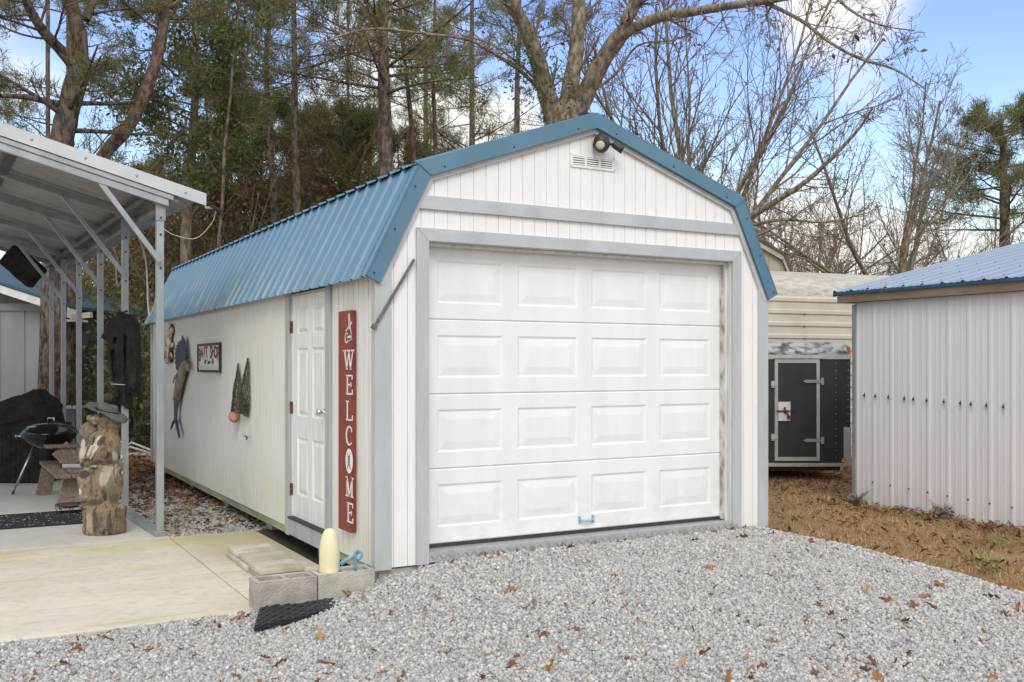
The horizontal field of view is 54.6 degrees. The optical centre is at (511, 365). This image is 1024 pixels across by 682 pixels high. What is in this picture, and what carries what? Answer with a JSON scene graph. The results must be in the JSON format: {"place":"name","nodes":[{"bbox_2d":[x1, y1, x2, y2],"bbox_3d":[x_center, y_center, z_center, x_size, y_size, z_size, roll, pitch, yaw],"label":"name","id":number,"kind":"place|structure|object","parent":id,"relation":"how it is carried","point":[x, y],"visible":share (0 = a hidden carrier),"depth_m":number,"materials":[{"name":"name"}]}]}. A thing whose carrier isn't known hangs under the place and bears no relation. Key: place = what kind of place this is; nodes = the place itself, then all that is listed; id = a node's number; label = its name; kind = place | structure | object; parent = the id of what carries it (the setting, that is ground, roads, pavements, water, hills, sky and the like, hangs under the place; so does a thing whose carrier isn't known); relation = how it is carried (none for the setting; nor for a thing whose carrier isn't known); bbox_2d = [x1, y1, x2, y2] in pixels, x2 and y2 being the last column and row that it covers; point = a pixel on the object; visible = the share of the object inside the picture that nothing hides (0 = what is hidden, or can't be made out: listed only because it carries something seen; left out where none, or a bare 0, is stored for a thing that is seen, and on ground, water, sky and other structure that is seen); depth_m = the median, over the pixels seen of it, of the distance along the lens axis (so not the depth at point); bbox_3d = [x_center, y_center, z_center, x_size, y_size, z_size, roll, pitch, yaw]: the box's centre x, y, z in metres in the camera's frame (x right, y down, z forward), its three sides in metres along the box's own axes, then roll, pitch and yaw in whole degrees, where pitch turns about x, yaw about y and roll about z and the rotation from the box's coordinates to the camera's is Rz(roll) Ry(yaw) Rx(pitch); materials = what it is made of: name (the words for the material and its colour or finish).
{"place":"outdoors","nodes":[
{"label":"outdoors","id":0,"kind":"place"},
{"bbox_2d":[0,479,168,550],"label":"carport slab","id":1,"kind":"structure","parent":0,"point":[24,498],"depth_m":9.30,"materials":[{"name":"concrete"}]},
{"bbox_2d":[0,389,64,482],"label":"covered grill","id":2,"kind":"object","parent":1,"relation":"on","point":[19,414],"visible":0.71,"depth_m":12.96,"materials":[{"name":"black fabric"}]},
{"bbox_2d":[0,509,82,529],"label":"rubber mat","id":3,"kind":"object","parent":1,"relation":"on","point":[32,520],"visible":0.91,"depth_m":9.83,"materials":[{"name":"rubber"}]},
{"bbox_2d":[55,502,81,513],"bbox_3d":[-4.593,1.489,10.336,0.320,0.087,0.320,0,0,-29],"label":"wire dish","id":4,"kind":"object","parent":3,"relation":"on","point":[69,505],"visible":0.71,"depth_m":10.36,"materials":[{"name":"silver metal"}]},
{"bbox_2d":[11,417,78,493],"bbox_3d":[-5.629,1.087,11.965,0.741,0.914,0.721,0,0,-29],"label":"kettle grill","id":5,"kind":"object","parent":1,"relation":"on","point":[37,435],"visible":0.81,"depth_m":11.80,"materials":[{"name":"black metal"}]},
{"bbox_2d":[36,441,79,508],"bbox_3d":[-5.108,1.231,11.352,0.501,0.663,1.879,0,0,-32],"label":"kids picnic table","id":6,"kind":"object","parent":1,"relation":"on","point":[66,452],"visible":0.78,"depth_m":11.66,"materials":[{"name":"brown wood"}]},
{"bbox_2d":[77,413,126,535],"bbox_3d":[-3.767,0.988,9.106,0.440,1.122,0.362,0,0,0],"label":"bear carving","id":7,"kind":"object","parent":1,"relation":"on","point":[104,512],"visible":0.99,"depth_m":9.00},
{"bbox_2d":[86,402,127,422],"bbox_3d":[-3.721,0.425,9.108,0.384,0.160,0.345,9,0,0],"label":"hat","id":8,"kind":"object","parent":7,"relation":"on","point":[111,411],"visible":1,"depth_m":9.05,"materials":[{"name":"grey fabric"}]},
{"bbox_2d":[0,122,205,536],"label":"carport","id":9,"kind":"object","parent":1,"relation":"on","point":[64,208],"visible":0.93,"depth_m":10.18,"materials":[{"name":"metal"}]},
{"bbox_2d":[0,245,46,287],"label":"speaker","id":10,"kind":"object","parent":9,"relation":"hanging from","point":[15,262],"visible":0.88,"depth_m":14.08,"materials":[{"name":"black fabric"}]},
{"bbox_2d":[101,310,141,409],"bbox_3d":[-4.059,-0.056,10.333,0.384,1.044,0.235,0,0,0],"label":"post cover","id":11,"kind":"object","parent":9,"relation":"attached to","point":[121,334],"visible":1,"depth_m":10.25,"materials":[{"name":"black fabric"}]},
{"bbox_2d":[138,230,164,316],"bbox_3d":[-3.469,-0.882,9.514,0.016,0.842,1.150,0,0,-32],"label":"cord","id":12,"kind":"object","parent":9,"relation":"hanging from","point":[147,281],"visible":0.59,"depth_m":9.64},
{"bbox_2d":[0,537,253,642],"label":"patio","id":13,"kind":"structure","parent":0,"point":[57,591],"depth_m":6.82,"materials":[{"name":"concrete"}]},
{"bbox_2d":[87,0,281,263],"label":"evergreen tree","id":14,"kind":"object","parent":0,"point":[217,38],"visible":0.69,"depth_m":20.33,"materials":[{"name":"green plant"}]},
{"bbox_2d":[129,467,268,537],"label":"gravel path","id":15,"kind":"structure","parent":0,"point":[168,501],"depth_m":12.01,"materials":[{"name":"gravel"}]},
{"bbox_2d":[93,462,265,534],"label":"leaf litter","id":16,"kind":"object","parent":15,"relation":"on","point":[152,486],"visible":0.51,"depth_m":11.38,"materials":[{"name":"brown plant"}]},
{"bbox_2d":[170,530,318,600],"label":"patio","id":17,"kind":"structure","parent":0,"point":[209,551],"depth_m":8.21,"materials":[{"name":"concrete"}]},
{"bbox_2d":[227,551,238,562],"bbox_3d":[-2.076,1.521,7.920,0.326,0.042,0.336,0,0,-29],"label":"paver","id":18,"kind":"object","parent":17,"relation":"on","point":[232,557],"visible":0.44,"depth_m":7.83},
{"bbox_2d":[228,543,277,557],"bbox_3d":[-2.071,1.477,7.923,0.326,0.043,0.336,-1,0,-28],"label":"paver","id":19,"kind":"object","parent":18,"relation":"on","point":[237,550],"visible":0.85,"depth_m":7.87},
{"bbox_2d":[237,559,249,571],"bbox_3d":[-1.908,1.521,7.596,0.326,0.042,0.336,0,0,-29],"label":"paver","id":20,"kind":"object","parent":17,"relation":"on","point":[242,564],"visible":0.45,"depth_m":7.49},
{"bbox_2d":[239,550,291,563],"bbox_3d":[-1.893,1.477,7.605,0.326,0.043,0.336,0,-1,-29],"label":"paver","id":21,"kind":"object","parent":20,"relation":"on","point":[246,558],"visible":0.74,"depth_m":7.57,"materials":[{"name":"concrete"}]},
{"bbox_2d":[250,569,304,575],"bbox_3d":[-1.719,1.521,7.285,0.326,0.042,0.336,0,0,-31],"label":"paver","id":22,"kind":"object","parent":17,"relation":"on","point":[254,573],"visible":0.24,"depth_m":7.21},
{"bbox_2d":[248,558,303,574],"bbox_3d":[-1.732,1.477,7.278,0.326,0.043,0.336,0,-1,-30],"label":"paver","id":23,"kind":"object","parent":22,"relation":"on","point":[275,566],"visible":1,"depth_m":7.20,"materials":[{"name":"concrete"}]},
{"bbox_2d":[149,473,349,566],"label":"soil","id":24,"kind":"structure","parent":0,"point":[301,547],"depth_m":8.67,"materials":[{"name":"soil"}]},
{"bbox_2d":[0,528,1023,681],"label":"gravel drive","id":25,"kind":"structure","parent":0,"point":[551,642],"depth_m":5.51,"materials":[{"name":"gravel"}]},
{"bbox_2d":[249,571,316,611],"bbox_3d":[-1.467,1.449,6.357,0.393,0.194,0.194,0,0,-29],"label":"cement block","id":26,"kind":"object","parent":25,"relation":"on","point":[286,588],"depth_m":6.29,"materials":[{"name":"concrete"}]},
{"bbox_2d":[253,598,337,631],"bbox_3d":[-1.389,1.521,6.196,0.408,0.046,0.877,0,0,37],"label":"ribbed mat","id":27,"kind":"object","parent":25,"relation":"on","point":[272,615],"visible":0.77,"depth_m":6.08,"materials":[{"name":"black rubber"}]},
{"bbox_2d":[309,564,374,599],"bbox_3d":[-1.123,1.445,6.558,0.393,0.194,0.194,0,0,-29],"label":"cement block","id":28,"kind":"object","parent":25,"relation":"on","point":[334,584],"depth_m":6.47,"materials":[{"name":"concrete"}]},
{"bbox_2d":[319,528,339,573],"bbox_3d":[-1.200,1.292,6.515,0.134,0.432,0.134,0,0,-29],"label":"buoy","id":29,"kind":"object","parent":28,"relation":"on","point":[329,554],"visible":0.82,"depth_m":6.46,"materials":[{"name":"beige plastic"}]},
{"bbox_2d":[339,549,362,570],"bbox_3d":[-1.054,1.287,6.497,0.153,0.172,0.058,0,0,-11],"label":"plastic rod","id":30,"kind":"object","parent":28,"relation":"on","point":[354,555],"visible":1,"depth_m":6.48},
{"bbox_2d":[0,525,1023,681],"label":"gravel stones","id":31,"kind":"object","parent":25,"relation":"on","point":[847,569],"visible":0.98,"depth_m":5.66,"materials":[{"name":"gravel"}]},
{"bbox_2d":[0,0,1023,286],"label":"sky","id":32,"kind":"structure","parent":0,"point":[992,31],"materials":[{"name":"blue"}]},
{"bbox_2d":[8,434,1023,681],"bbox_3d":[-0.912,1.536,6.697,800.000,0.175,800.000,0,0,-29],"label":"ground","id":33,"kind":"structure","parent":0,"point":[946,548],"depth_m":8.94,"materials":[{"name":"brown soil"}]},
{"bbox_2d":[0,42,29,124],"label":"pine tree","id":34,"kind":"object","parent":33,"relation":"on","point":[19,78],"visible":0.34,"depth_m":27.93,"materials":[{"name":"green plant"}]},
{"bbox_2d":[0,264,149,441],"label":"grey shed","id":35,"kind":"structure","parent":33,"relation":"on","point":[19,325],"depth_m":18.00,"materials":[{"name":"white metal"}]},
{"bbox_2d":[66,406,85,441],"bbox_3d":[-7.908,1.138,17.629,0.500,0.820,0.500,0,0,0],"label":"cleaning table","id":36,"kind":"object","parent":33,"relation":"on","point":[70,414],"visible":0.28,"depth_m":17.41,"materials":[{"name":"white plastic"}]},
{"bbox_2d":[0,0,152,255],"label":"pine tree","id":37,"kind":"object","parent":33,"relation":"on","point":[47,51],"visible":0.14,"depth_m":27.81,"materials":[{"name":"green plant"}]},
{"bbox_2d":[0,0,189,401],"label":"pine tree","id":38,"kind":"object","parent":33,"relation":"on","point":[81,74],"visible":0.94,"depth_m":16.83,"materials":[{"name":"green plant"}]},
{"bbox_2d":[0,0,209,259],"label":"pine tree","id":39,"kind":"object","parent":33,"relation":"on","point":[92,91],"visible":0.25,"depth_m":25.70,"materials":[{"name":"green plant"}]},
{"bbox_2d":[45,277,165,449],"bbox_3d":[-7.164,-0.025,18.537,3.316,3.640,3.881,0,0,-35],"label":"evergreen shrub","id":40,"kind":"object","parent":33,"relation":"on","point":[138,422],"visible":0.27,"depth_m":18.23,"materials":[{"name":"green plant"}]},
{"bbox_2d":[75,434,154,471],"bbox_3d":[-8.415,1.549,20.260,5.867,0.196,13.113,0,0,-29],"label":"leaf carpet","id":41,"kind":"object","parent":33,"relation":"on","point":[142,457],"visible":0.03,"depth_m":16.59,"materials":[{"name":"brown plant"}]},
{"bbox_2d":[82,257,153,434],"bbox_3d":[-8.342,-0.311,20.441,4.566,4.283,3.902,0,0,-29],"label":"evergreen shrub","id":42,"kind":"object","parent":33,"relation":"on","point":[113,298],"visible":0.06,"depth_m":20.49,"materials":[{"name":"green plant"}]},
{"bbox_2d":[82,262,153,427],"bbox_3d":[-9.589,-0.311,22.537,3.902,4.283,4.566,0,0,-41],"label":"evergreen shrub","id":43,"kind":"object","parent":33,"relation":"on","point":[137,281],"depth_m":23.14,"materials":[{"name":"green plant"}]},
{"bbox_2d":[120,441,149,455],"bbox_3d":[-6.489,1.416,17.002,0.690,0.246,0.272,0,0,-8],"label":"folded chair","id":44,"kind":"object","parent":33,"relation":"on","point":[141,450],"visible":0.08,"depth_m":16.91,"materials":[{"name":"white plastic"}]},
{"bbox_2d":[82,248,199,305],"bbox_3d":[-9.487,-0.613,23.805,6.447,5.088,5.656,0,0,-5],"label":"brown shrub","id":45,"kind":"object","parent":33,"relation":"on","point":[119,276],"visible":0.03,"depth_m":23.81,"materials":[{"name":"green plant"}]},
{"bbox_2d":[122,156,177,302],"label":"evergreen tree","id":46,"kind":"object","parent":33,"relation":"on","point":[151,226],"visible":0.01,"depth_m":28.99,"materials":[{"name":"green plant"}]},
{"bbox_2d":[83,223,223,421],"bbox_3d":[-7.675,-0.613,22.227,6.447,5.088,5.656,0,0,-29],"label":"brown shrub","id":47,"kind":"object","parent":33,"relation":"on","point":[136,270],"visible":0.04,"depth_m":21.25,"materials":[{"name":"grey plant"}]},
{"bbox_2d":[66,0,254,424],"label":"pine tree","id":48,"kind":"object","parent":33,"relation":"on","point":[150,78],"visible":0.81,"depth_m":17.96,"materials":[{"name":"brown plant"}]},
{"bbox_2d":[38,107,290,302],"bbox_3d":[-10.367,-2.735,27.986,9.202,9.566,8.489,0,0,-40],"label":"vine tangle","id":49,"kind":"object","parent":33,"relation":"on","point":[165,232],"visible":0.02,"depth_m":26.18,"materials":[{"name":"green plant"}]},
{"bbox_2d":[25,60,360,301],"bbox_3d":[-8.591,-2.909,26.027,9.570,9.948,8.829,0,0,-24],"label":"vine tangle","id":50,"kind":"object","parent":33,"relation":"on","point":[198,230],"visible":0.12,"depth_m":24.51,"materials":[{"name":"green plant"}]},
{"bbox_2d":[106,61,291,308],"bbox_3d":[-8.130,-3.487,26.988,5.436,10.177,5.573,0,0,8],"label":"young pine","id":51,"kind":"object","parent":33,"relation":"on","point":[208,123],"visible":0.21,"depth_m":26.48,"materials":[{"name":"green plant"}]},
{"bbox_2d":[89,108,321,308],"bbox_3d":[-8.084,-1.940,26.327,9.050,8.141,10.316,0,0,27],"label":"brown shrub","id":52,"kind":"object","parent":33,"relation":"on","point":[231,222],"visible":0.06,"depth_m":24.73,"materials":[{"name":"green plant"}]},
{"bbox_2d":[82,150,364,270],"bbox_3d":[-7.548,-2.161,28.654,10.960,8.650,9.616,0,0,-9],"label":"brown shrub","id":53,"kind":"object","parent":33,"relation":"on","point":[210,203],"visible":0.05,"depth_m":26.21,"materials":[{"name":"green plant"}]},
{"bbox_2d":[109,181,337,295],"bbox_3d":[-7.555,-1.869,26.886,6.792,7.653,7.362,0,0,-29],"label":"vine tangle","id":54,"kind":"object","parent":33,"relation":"on","point":[226,231],"visible":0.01,"depth_m":26.42,"materials":[{"name":"brown plant"}]},
{"bbox_2d":[178,102,292,254],"bbox_3d":[-7.415,-2.978,27.213,3.192,9.155,3.278,0,0,13],"label":"evergreen tree","id":55,"kind":"object","parent":33,"relation":"on","point":[239,171],"visible":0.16,"depth_m":27.14,"materials":[{"name":"green plant"}]},
{"bbox_2d":[165,0,311,248],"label":"pine tree","id":56,"kind":"object","parent":33,"relation":"on","point":[263,69],"visible":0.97,"depth_m":19.12,"materials":[{"name":"green plant"}]},
{"bbox_2d":[171,80,316,253],"bbox_3d":[-7.982,-3.742,30.861,5.852,10.686,5.708,0,0,41],"label":"young pine","id":57,"kind":"object","parent":33,"relation":"on","point":[283,105],"visible":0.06,"depth_m":30.63,"materials":[{"name":"green plant"}]},
{"bbox_2d":[156,0,349,224],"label":"pine tree","id":58,"kind":"object","parent":33,"relation":"on","point":[273,196],"visible":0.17,"depth_m":24.94,"materials":[{"name":"green plant"}]},
{"bbox_2d":[154,125,372,277],"bbox_3d":[-5.156,-1.940,27.635,10.316,8.141,9.050,0,0,-34],"label":"brown shrub","id":59,"kind":"object","parent":33,"relation":"on","point":[302,189],"visible":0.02,"depth_m":24.99,"materials":[{"name":"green plant"}]},
{"bbox_2d":[130,23,445,285],"bbox_3d":[-7.019,-3.602,30.172,10.187,11.479,11.042,0,0,-34],"label":"vine tangle","id":60,"kind":"object","parent":33,"relation":"on","point":[319,152],"visible":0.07,"depth_m":27.26,"materials":[{"name":"green plant"}]},
{"bbox_2d":[159,0,417,213],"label":"pine tree","id":61,"kind":"object","parent":33,"relation":"on","point":[294,84],"visible":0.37,"depth_m":23.96,"materials":[{"name":"green plant"}]},
{"bbox_2d":[178,135,430,252],"bbox_3d":[-5.433,-2.909,28.856,9.570,9.948,8.829,0,0,41],"label":"vine tangle","id":62,"kind":"object","parent":33,"relation":"on","point":[323,183],"visible":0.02,"depth_m":28.52,"materials":[{"name":"brown plant"}]},
{"bbox_2d":[268,97,351,212],"bbox_3d":[-6.992,-3.682,32.818,6.960,10.567,5.803,0,0,-11],"label":"young pine","id":63,"kind":"object","parent":33,"relation":"on","point":[301,112],"visible":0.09,"depth_m":32.18,"materials":[{"name":"green plant"}]},
{"bbox_2d":[289,90,377,207],"bbox_3d":[-4.851,-3.202,29.187,6.327,9.606,5.275,0,0,-29],"label":"young pine","id":64,"kind":"object","parent":33,"relation":"on","point":[348,172],"visible":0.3,"depth_m":28.70,"materials":[{"name":"green plant"}]},
{"bbox_2d":[186,0,501,176],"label":"pine tree","id":65,"kind":"object","parent":33,"relation":"on","point":[385,145],"visible":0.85,"depth_m":21.88,"materials":[{"name":"green plant"}]},
{"bbox_2d":[242,58,452,223],"bbox_3d":[-4.476,-3.255,31.105,9.508,10.714,10.306,0,0,14],"label":"vine tangle","id":66,"kind":"object","parent":33,"relation":"on","point":[351,152],"visible":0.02,"depth_m":27.93,"materials":[{"name":"brown plant"}]},
{"bbox_2d":[273,0,429,176],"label":"pine tree","id":67,"kind":"object","parent":33,"relation":"on","point":[371,83],"visible":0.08,"depth_m":33.10,"materials":[{"name":"green plant"}]},
{"bbox_2d":[335,104,394,181],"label":"young pine","id":68,"kind":"object","parent":33,"relation":"on","point":[372,175],"visible":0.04,"depth_m":40.23,"materials":[{"name":"green plant"}]},
{"bbox_2d":[297,0,500,163],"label":"pine tree","id":69,"kind":"object","parent":33,"relation":"on","point":[412,133],"visible":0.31,"depth_m":25.61,"materials":[{"name":"green plant"}]},
{"bbox_2d":[373,117,438,170],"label":"young pine","id":70,"kind":"object","parent":33,"relation":"on","point":[406,133],"visible":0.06,"depth_m":31.84,"materials":[{"name":"green plant"}]},
{"bbox_2d":[361,0,486,155],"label":"pine tree","id":71,"kind":"object","parent":33,"relation":"on","point":[435,139],"visible":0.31,"depth_m":26.96,"materials":[{"name":"green plant"}]},
{"bbox_2d":[365,18,496,168],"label":"pine tree","id":72,"kind":"object","parent":33,"relation":"on","point":[406,114],"visible":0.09,"depth_m":46.11,"materials":[{"name":"green plant"}]},
{"bbox_2d":[144,112,777,579],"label":"garage shed","id":73,"kind":"structure","parent":33,"relation":"on","point":[564,342],"depth_m":7.68,"materials":[{"name":"white"}]},
{"bbox_2d":[164,323,173,363],"bbox_3d":[-4.494,-0.282,12.985,0.067,0.532,0.544,0,0,-29],"label":"hide ornament","id":74,"kind":"object","parent":73,"relation":"attached to","point":[169,347],"visible":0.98,"depth_m":12.87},
{"bbox_2d":[170,335,189,437],"bbox_3d":[-4.097,0.271,12.223,0.085,1.269,1.176,0,0,-29],"label":"sailfish ornament","id":75,"kind":"object","parent":73,"relation":"attached to","point":[182,363],"visible":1,"depth_m":12.20,"materials":[{"name":"metal"}]},
{"bbox_2d":[197,342,221,372],"bbox_3d":[-3.369,-0.083,11.016,0.026,0.322,1.085,0,0,-29],"label":"bait shop sign","id":76,"kind":"object","parent":73,"relation":"attached to","point":[209,357],"visible":1,"depth_m":10.97,"materials":[{"name":"white plastic"}]},
{"bbox_2d":[230,358,250,417],"bbox_3d":[-2.693,0.220,9.765,0.071,0.584,0.667,0,0,-29],"label":"fishing net","id":77,"kind":"object","parent":73,"relation":"hanging from","point":[241,405],"visible":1,"depth_m":9.60,"materials":[{"name":"fabric"}]},
{"bbox_2d":[285,284,331,548],"bbox_3d":[-1.642,0.383,7.982,0.108,2.110,1.145,0,0,-29],"label":"side door","id":78,"kind":"structure","parent":73,"relation":"in","point":[308,315],"depth_m":8.00,"materials":[{"name":"white paint"}]},
{"bbox_2d":[338,310,355,532],"bbox_3d":[-1.170,0.399,7.095,0.046,1.578,0.333,0,0,-29],"label":"welcome sign","id":79,"kind":"object","parent":73,"relation":"attached to","point":[347,421],"visible":1,"depth_m":7.06,"materials":[{"name":"red wood"}]},
{"bbox_2d":[370,258,414,329],"bbox_3d":[-0.804,-0.484,6.721,0.330,0.498,0.017,0,0,-30],"label":"metal strut","id":80,"kind":"object","parent":73,"relation":"attached to","point":[373,326],"visible":1,"depth_m":6.72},
{"bbox_2d":[429,246,720,547],"bbox_3d":[0.560,0.219,7.665,2.763,2.154,0.100,0,0,-29],"label":"garage door","id":81,"kind":"structure","parent":73,"relation":"in","point":[569,394],"depth_m":7.60,"materials":[{"name":"white paint"}]},
{"bbox_2d":[592,132,624,153],"bbox_3d":[0.726,-1.686,7.529,0.262,0.156,0.152,0,0,-29],"label":"floodlight","id":82,"kind":"object","parent":73,"relation":"attached to","point":[602,143],"visible":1,"depth_m":7.48,"materials":[{"name":"black plastic"}]},
{"bbox_2d":[391,0,543,153],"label":"pine tree","id":83,"kind":"object","parent":33,"relation":"on","point":[487,132],"visible":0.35,"depth_m":37.93,"materials":[{"name":"green plant"}]},
{"bbox_2d":[468,0,618,133],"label":"pine tree","id":84,"kind":"object","parent":33,"relation":"on","point":[557,19],"visible":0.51,"depth_m":29.59,"materials":[{"name":"green plant"}]},
{"bbox_2d":[279,0,958,125],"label":"bare tree","id":85,"kind":"object","parent":33,"relation":"on","point":[575,99],"visible":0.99,"depth_m":19.12,"materials":[{"name":"brown plant"}]},
{"bbox_2d":[491,0,935,251],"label":"bare tree","id":86,"kind":"object","parent":33,"relation":"on","point":[759,152],"visible":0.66,"depth_m":26.45,"materials":[{"name":"brown plant"}]},
{"bbox_2d":[664,95,849,273],"bbox_3d":[4.202,-3.433,33.313,12.109,10.076,8.780,0,0,-12],"label":"bare tree","id":87,"kind":"object","parent":33,"relation":"on","point":[795,249],"visible":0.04,"depth_m":31.55,"materials":[{"name":"brown plant"}]},
{"bbox_2d":[758,237,792,271],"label":"cream barn","id":88,"kind":"structure","parent":33,"relation":"on","point":[777,259],"depth_m":24.89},
{"bbox_2d":[693,145,875,270],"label":"bare tree","id":89,"kind":"object","parent":33,"relation":"on","point":[709,175],"visible":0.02,"depth_m":49.92,"materials":[{"name":"brown plant"}]},
{"bbox_2d":[768,342,850,470],"bbox_3d":[3.471,0.620,13.725,1.947,1.856,1.550,0,0,0],"label":"cargo trailer","id":90,"kind":"object","parent":33,"relation":"on","point":[809,428],"visible":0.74,"depth_m":12.99,"materials":[{"name":"black metal"}]},
{"bbox_2d":[749,90,904,243],"bbox_3d":[6.821,-2.304,22.975,4.243,7.740,1.706,0,0,18],"label":"bare tree","id":91,"kind":"object","parent":33,"relation":"on","point":[778,199],"visible":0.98,"depth_m":23.01,"materials":[{"name":"brown plant"}]},
{"bbox_2d":[723,156,956,275],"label":"bare tree","id":92,"kind":"object","parent":33,"relation":"on","point":[867,266],"visible":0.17,"depth_m":51.15,"materials":[{"name":"brown plant"}]},
{"bbox_2d":[768,271,930,456],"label":"cream metal building","id":93,"kind":"structure","parent":33,"relation":"on","point":[804,307],"depth_m":16.32,"materials":[{"name":"metal"}]},
{"bbox_2d":[748,157,954,275],"bbox_3d":[11.100,-3.498,39.654,11.418,10.214,7.810,0,0,41],"label":"bare tree","id":94,"kind":"object","parent":33,"relation":"on","point":[853,237],"visible":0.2,"depth_m":38.98,"materials":[{"name":"brown plant"}]},
{"bbox_2d":[797,207,914,275],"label":"bare tree","id":95,"kind":"object","parent":33,"relation":"on","point":[842,253],"visible":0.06,"depth_m":45.75,"materials":[{"name":"brown plant"}]},
{"bbox_2d":[844,488,870,505],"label":"dead weeds","id":96,"kind":"object","parent":33,"relation":"on","point":[856,498],"visible":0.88,"depth_m":10.68,"materials":[{"name":"grey plant"}]},
{"bbox_2d":[715,34,1023,274],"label":"bare tree","id":97,"kind":"object","parent":33,"relation":"on","point":[908,230],"visible":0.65,"depth_m":35.55,"materials":[{"name":"brown plant"}]},
{"bbox_2d":[768,455,1023,574],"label":"leaf scatter","id":98,"kind":"object","parent":33,"relation":"on","point":[929,516],"visible":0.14,"depth_m":9.56,"materials":[{"name":"brown plant"}]},
{"bbox_2d":[833,242,1023,528],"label":"white metal shed","id":99,"kind":"structure","parent":33,"relation":"on","point":[937,391],"depth_m":9.97,"materials":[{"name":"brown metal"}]},
{"bbox_2d":[886,219,976,274],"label":"bare tree","id":100,"kind":"object","parent":33,"relation":"on","point":[956,241],"visible":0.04,"depth_m":47.03,"materials":[{"name":"plant"}]},
{"bbox_2d":[917,500,956,518],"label":"dead weeds","id":101,"kind":"object","parent":33,"relation":"on","point":[944,512],"visible":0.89,"depth_m":9.75,"materials":[{"name":"brown plant"}]},
{"bbox_2d":[870,188,1023,268],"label":"bare tree","id":102,"kind":"object","parent":33,"relation":"on","point":[993,233],"visible":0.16,"depth_m":54.19,"materials":[{"name":"plant"}]},
{"bbox_2d":[891,90,1023,262],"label":"pine tree","id":103,"kind":"object","parent":33,"relation":"on","point":[999,169],"visible":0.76,"depth_m":37.96,"materials":[{"name":"green plant"}]},
{"bbox_2d":[768,457,1023,588],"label":"dry grass","id":104,"kind":"structure","parent":0,"point":[822,513],"depth_m":9.06,"materials":[{"name":"plant"}]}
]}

